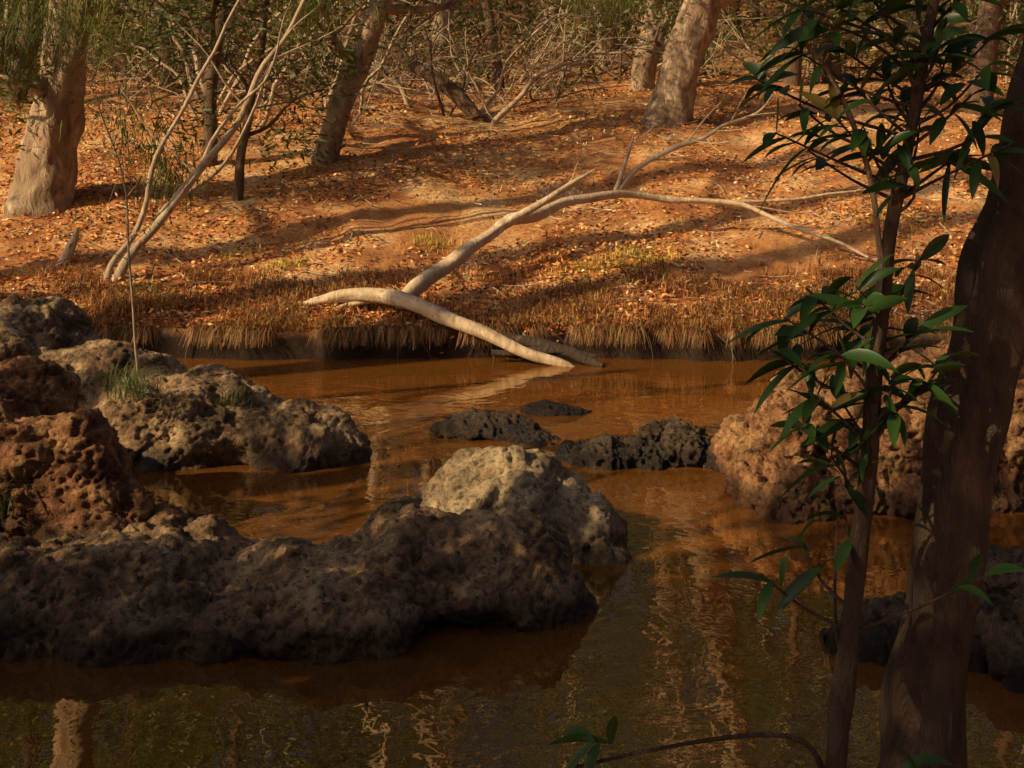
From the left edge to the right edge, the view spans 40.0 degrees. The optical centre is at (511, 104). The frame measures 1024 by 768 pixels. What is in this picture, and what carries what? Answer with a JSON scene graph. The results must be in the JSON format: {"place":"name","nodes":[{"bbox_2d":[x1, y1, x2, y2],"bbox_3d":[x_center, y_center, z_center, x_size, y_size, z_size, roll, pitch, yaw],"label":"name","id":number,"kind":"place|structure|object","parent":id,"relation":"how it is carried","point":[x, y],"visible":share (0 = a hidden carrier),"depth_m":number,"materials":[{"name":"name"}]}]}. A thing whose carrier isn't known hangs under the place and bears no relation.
{"place":"outdoors","nodes":[
{"label":"outdoors","id":0,"kind":"place"},
{"bbox_2d":[176,92,292,98],"bbox_3d":[-5.206,-0.099,24.719,2.829,0.243,0.698,0,0,0],"label":"fallen log","id":1,"kind":"object","parent":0,"point":[230,95],"visible":0.31,"depth_m":24.50,"materials":[{"name":"wood"}]},
{"bbox_2d":[303,287,575,366],"bbox_3d":[-0.788,2.289,14.403,2.844,0.758,0.932,0,0,0],"label":"fallen log","id":2,"kind":"object","parent":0,"point":[435,309],"visible":0.97,"depth_m":14.37,"materials":[{"name":"beige wood"}]},
{"bbox_2d":[0,356,1023,767],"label":"creek water","id":3,"kind":"structure","parent":0,"point":[666,644],"depth_m":6.63,"materials":[{"name":"brown liquid"}]},
{"bbox_2d":[0,295,101,349],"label":"rock outcrop","id":4,"kind":"object","parent":3,"relation":"in","point":[41,322],"visible":0.36,"depth_m":11.83,"materials":[{"name":"grey stone"}]},
{"bbox_2d":[0,355,199,540],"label":"red boulder","id":5,"kind":"object","parent":3,"relation":"in","point":[89,469],"visible":0.73,"depth_m":8.35,"materials":[{"name":"brown stone"}]},
{"bbox_2d":[0,458,67,523],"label":"rock grass","id":6,"kind":"object","parent":5,"relation":"on","point":[5,494],"visible":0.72,"depth_m":8.25,"materials":[{"name":"green plant"}]},
{"bbox_2d":[0,329,372,472],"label":"rock outcrop","id":7,"kind":"object","parent":3,"relation":"in","point":[180,424],"visible":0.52,"depth_m":10.18,"materials":[{"name":"grey stone"}]},
{"bbox_2d":[66,37,256,412],"bbox_3d":[-2.547,0.860,10.255,1.401,2.721,1.154,0,0,0],"label":"grass tuft","id":8,"kind":"object","parent":7,"relation":"on","point":[132,388],"visible":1,"depth_m":10.31,"materials":[{"name":"green plant"}]},
{"bbox_2d":[0,501,597,668],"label":"rock slab","id":9,"kind":"object","parent":3,"relation":"in","point":[387,578],"visible":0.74,"depth_m":6.93,"materials":[{"name":"grey stone"}]},
{"bbox_2d":[387,493,422,506],"bbox_3d":[-0.365,2.628,9.314,0.706,0.253,1.123,0,0,25],"label":"wet rock","id":10,"kind":"object","parent":3,"relation":"in","point":[409,501],"visible":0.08,"depth_m":9.09,"materials":[{"name":"grey stone"}]},
{"bbox_2d":[429,408,556,445],"bbox_3d":[-0.106,2.576,11.085,1.041,0.352,0.558,0,0,18],"label":"wet rock","id":11,"kind":"object","parent":3,"relation":"in","point":[515,428],"visible":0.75,"depth_m":10.96,"materials":[{"name":"grey stone"}]},
{"bbox_2d":[419,445,631,564],"bbox_3d":[0.044,2.489,8.347,1.365,0.956,1.059,0,0,0],"label":"boulder","id":12,"kind":"object","parent":3,"relation":"in","point":[549,489],"visible":0.52,"depth_m":8.12,"materials":[{"name":"grey stone"}]},
{"bbox_2d":[492,332,603,366],"bbox_3d":[0.374,2.474,14.160,1.147,0.314,0.243,0,0,13],"label":"driftwood root","id":13,"kind":"object","parent":3,"relation":"in","point":[547,346],"visible":0.99,"depth_m":14.12,"materials":[{"name":"brown wood"}]},
{"bbox_2d":[521,400,590,415],"bbox_3d":[0.375,2.592,11.890,0.600,0.198,0.298,0,0,0],"label":"wet rock","id":14,"kind":"object","parent":3,"relation":"in","point":[542,408],"visible":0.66,"depth_m":11.79,"materials":[{"name":"grey stone"}]},
{"bbox_2d":[554,416,717,472],"bbox_3d":[1.105,2.578,10.344,1.607,0.479,0.885,0,0,0],"label":"wet rock","id":15,"kind":"object","parent":3,"relation":"in","point":[671,441],"visible":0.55,"depth_m":10.15,"materials":[{"name":"grey stone"}]},
{"bbox_2d":[709,331,1023,525],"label":"rock outcrop","id":16,"kind":"object","parent":3,"relation":"in","point":[767,475],"visible":0.38,"depth_m":9.08,"materials":[{"name":"brown stone"}]},
{"bbox_2d":[819,542,1023,693],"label":"wet rock","id":17,"kind":"object","parent":3,"relation":"in","point":[1002,654],"visible":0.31,"depth_m":6.65,"materials":[{"name":"grey stone"}]},
{"bbox_2d":[0,0,1023,361],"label":"ground","id":18,"kind":"structure","parent":0,"point":[394,218],"depth_m":18.05,"materials":[{"name":"soil"}]},
{"bbox_2d":[0,0,22,29],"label":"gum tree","id":19,"kind":"object","parent":18,"relation":"on","point":[18,5],"visible":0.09,"depth_m":25.22,"materials":[{"name":"green plant"}]},
{"bbox_2d":[0,0,92,103],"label":"gum tree","id":20,"kind":"object","parent":18,"relation":"on","point":[20,91],"visible":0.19,"depth_m":23.84,"materials":[{"name":"green plant"}]},
{"bbox_2d":[43,227,79,263],"bbox_3d":[-5.139,1.858,16.019,0.452,0.925,0.182,0,0,0],"label":"tree stump","id":21,"kind":"object","parent":18,"relation":"on","point":[68,252],"visible":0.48,"depth_m":15.96,"materials":[{"name":"grey wood"}]},
{"bbox_2d":[0,0,257,216],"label":"paperbark tree","id":22,"kind":"object","parent":18,"relation":"on","point":[44,182],"visible":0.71,"depth_m":17.74,"materials":[{"name":"beige plant"}]},
{"bbox_2d":[111,0,202,73],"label":"gum tree","id":23,"kind":"object","parent":18,"relation":"on","point":[164,37],"visible":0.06,"depth_m":29.93,"materials":[{"name":"green plant"}]},
{"bbox_2d":[99,0,339,278],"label":"leaning dead sapling","id":24,"kind":"object","parent":18,"relation":"on","point":[158,224],"visible":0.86,"depth_m":15.94,"materials":[{"name":"brown wood"}]},
{"bbox_2d":[109,0,335,166],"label":"gum tree","id":25,"kind":"object","parent":18,"relation":"on","point":[209,74],"visible":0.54,"depth_m":19.95,"materials":[{"name":"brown plant"}]},
{"bbox_2d":[91,0,387,200],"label":"gum tree","id":26,"kind":"object","parent":18,"relation":"on","point":[245,133],"visible":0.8,"depth_m":18.36,"materials":[{"name":"green plant"}]},
{"bbox_2d":[0,0,674,233],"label":"weeping foliage","id":27,"kind":"object","parent":18,"relation":"on","point":[72,13],"visible":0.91,"depth_m":16.88,"materials":[{"name":"green plant"}]},
{"bbox_2d":[220,0,586,164],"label":"gum tree","id":28,"kind":"object","parent":18,"relation":"on","point":[369,30],"visible":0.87,"depth_m":19.86,"materials":[{"name":"brown plant"}]},
{"bbox_2d":[343,0,488,121],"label":"leaning log","id":29,"kind":"object","parent":18,"relation":"on","point":[441,86],"visible":0.74,"depth_m":22.93,"materials":[{"name":"brown wood"}]},
{"bbox_2d":[0,252,961,350],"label":"dry bank grass","id":30,"kind":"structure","parent":18,"relation":"on","point":[234,330],"depth_m":14.66,"materials":[{"name":"brown plant"}]},
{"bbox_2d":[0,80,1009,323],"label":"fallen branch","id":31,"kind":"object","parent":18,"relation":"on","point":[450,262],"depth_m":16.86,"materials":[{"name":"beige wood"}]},
{"bbox_2d":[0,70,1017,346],"bbox_3d":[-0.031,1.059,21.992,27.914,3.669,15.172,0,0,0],"label":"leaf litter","id":32,"kind":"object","parent":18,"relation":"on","point":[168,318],"visible":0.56,"depth_m":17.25,"materials":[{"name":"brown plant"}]},
{"bbox_2d":[0,0,1020,89],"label":"distant tree trunks","id":33,"kind":"object","parent":18,"relation":"on","point":[769,39],"visible":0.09,"depth_m":33.59,"materials":[{"name":"brown plant"}]},
{"bbox_2d":[0,0,1023,98],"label":"scrub","id":34,"kind":"object","parent":18,"relation":"on","point":[481,69],"visible":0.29,"depth_m":26.68,"materials":[{"name":"green plant"}]},
{"bbox_2d":[0,0,1023,83],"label":"forest foliage","id":35,"kind":"object","parent":18,"relation":"on","point":[728,7],"visible":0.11,"depth_m":32.60,"materials":[{"name":"green plant"}]},
{"bbox_2d":[77,202,951,346],"bbox_3d":[0.374,2.094,16.015,10.149,1.721,3.766,0,0,0],"label":"grass tuft","id":36,"kind":"object","parent":18,"relation":"on","point":[587,265],"visible":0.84,"depth_m":16.07,"materials":[{"name":"brown plant"}]},
{"bbox_2d":[113,333,941,360],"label":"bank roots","id":37,"kind":"object","parent":18,"relation":"on","point":[497,358],"visible":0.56,"depth_m":14.31,"materials":[{"name":"brown plant"}]},
{"bbox_2d":[38,0,1023,130],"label":"dead brush","id":38,"kind":"object","parent":18,"relation":"on","point":[398,71],"visible":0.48,"depth_m":25.02,"materials":[{"name":"brown plant"}]},
{"bbox_2d":[532,0,667,91],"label":"paperbark tree","id":39,"kind":"object","parent":18,"relation":"on","point":[651,66],"visible":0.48,"depth_m":25.82,"materials":[{"name":"beige plant"}]},
{"bbox_2d":[564,0,841,128],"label":"paperbark tree","id":40,"kind":"object","parent":18,"relation":"on","point":[683,49],"visible":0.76,"depth_m":21.76,"materials":[{"name":"beige plant"}]},
{"bbox_2d":[547,0,1023,767],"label":"foreground sapling","id":41,"kind":"object","parent":18,"relation":"on","point":[873,304],"visible":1,"depth_m":2.99,"materials":[{"name":"green plant"}]},
{"bbox_2d":[761,0,926,85],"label":"gum tree","id":42,"kind":"object","parent":18,"relation":"on","point":[797,66],"visible":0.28,"depth_m":26.85,"materials":[{"name":"brown plant"}]},
{"bbox_2d":[849,0,1023,115],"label":"gum tree","id":43,"kind":"object","parent":18,"relation":"on","point":[982,30],"visible":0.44,"depth_m":22.88,"materials":[{"name":"brown plant"}]},
{"bbox_2d":[879,30,1023,767],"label":"foreground tree","id":44,"kind":"object","parent":18,"relation":"on","point":[934,650],"visible":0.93,"depth_m":3.13,"materials":[{"name":"brown plant"}]}
]}

